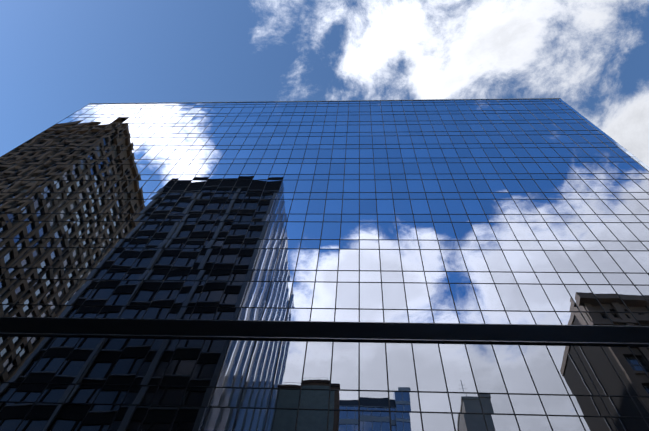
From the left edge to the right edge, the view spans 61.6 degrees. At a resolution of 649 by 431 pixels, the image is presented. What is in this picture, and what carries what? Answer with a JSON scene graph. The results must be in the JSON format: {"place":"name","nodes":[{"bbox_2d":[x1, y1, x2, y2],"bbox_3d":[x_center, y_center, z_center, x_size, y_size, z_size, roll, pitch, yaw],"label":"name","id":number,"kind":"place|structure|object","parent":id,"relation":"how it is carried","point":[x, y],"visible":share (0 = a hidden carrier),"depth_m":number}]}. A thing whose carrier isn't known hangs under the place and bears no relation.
{"place":"outdoors","nodes":[
{"label":"outdoors","id":0,"kind":"place"},
{"bbox_2d":[0,99,648,430],"bbox_3d":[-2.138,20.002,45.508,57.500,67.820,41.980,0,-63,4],"label":"window frames","id":1,"kind":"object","parent":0,"point":[382,304],"depth_m":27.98},
{"bbox_2d":[0,99,648,325],"bbox_3d":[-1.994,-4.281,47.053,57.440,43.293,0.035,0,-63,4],"label":"glass tower panels","id":2,"kind":"object","parent":1,"relation":"attached to","point":[559,297],"visible":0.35,"depth_m":38.23},
{"bbox_2d":[0,335,648,430],"bbox_3d":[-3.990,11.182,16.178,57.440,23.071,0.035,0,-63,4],"label":"glass tower panels","id":3,"kind":"object","parent":1,"relation":"attached to","point":[606,380],"visible":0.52,"depth_m":23.63},
{"bbox_2d":[0,317,648,345],"bbox_3d":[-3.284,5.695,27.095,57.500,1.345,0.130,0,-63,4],"label":"horizontal beam","id":4,"kind":"structure","parent":1,"relation":"attached to","point":[379,331],"depth_m":26.82},
{"bbox_2d":[89,98,560,103],"bbox_3d":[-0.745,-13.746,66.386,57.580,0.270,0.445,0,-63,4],"label":"roof edge","id":5,"kind":"object","parent":1,"relation":"attached to","point":[326,101],"visible":0.36,"depth_m":66.18},
{"bbox_2d":[0,0,648,166],"label":"sky","id":6,"kind":"structure","parent":0,"point":[58,58]}
]}

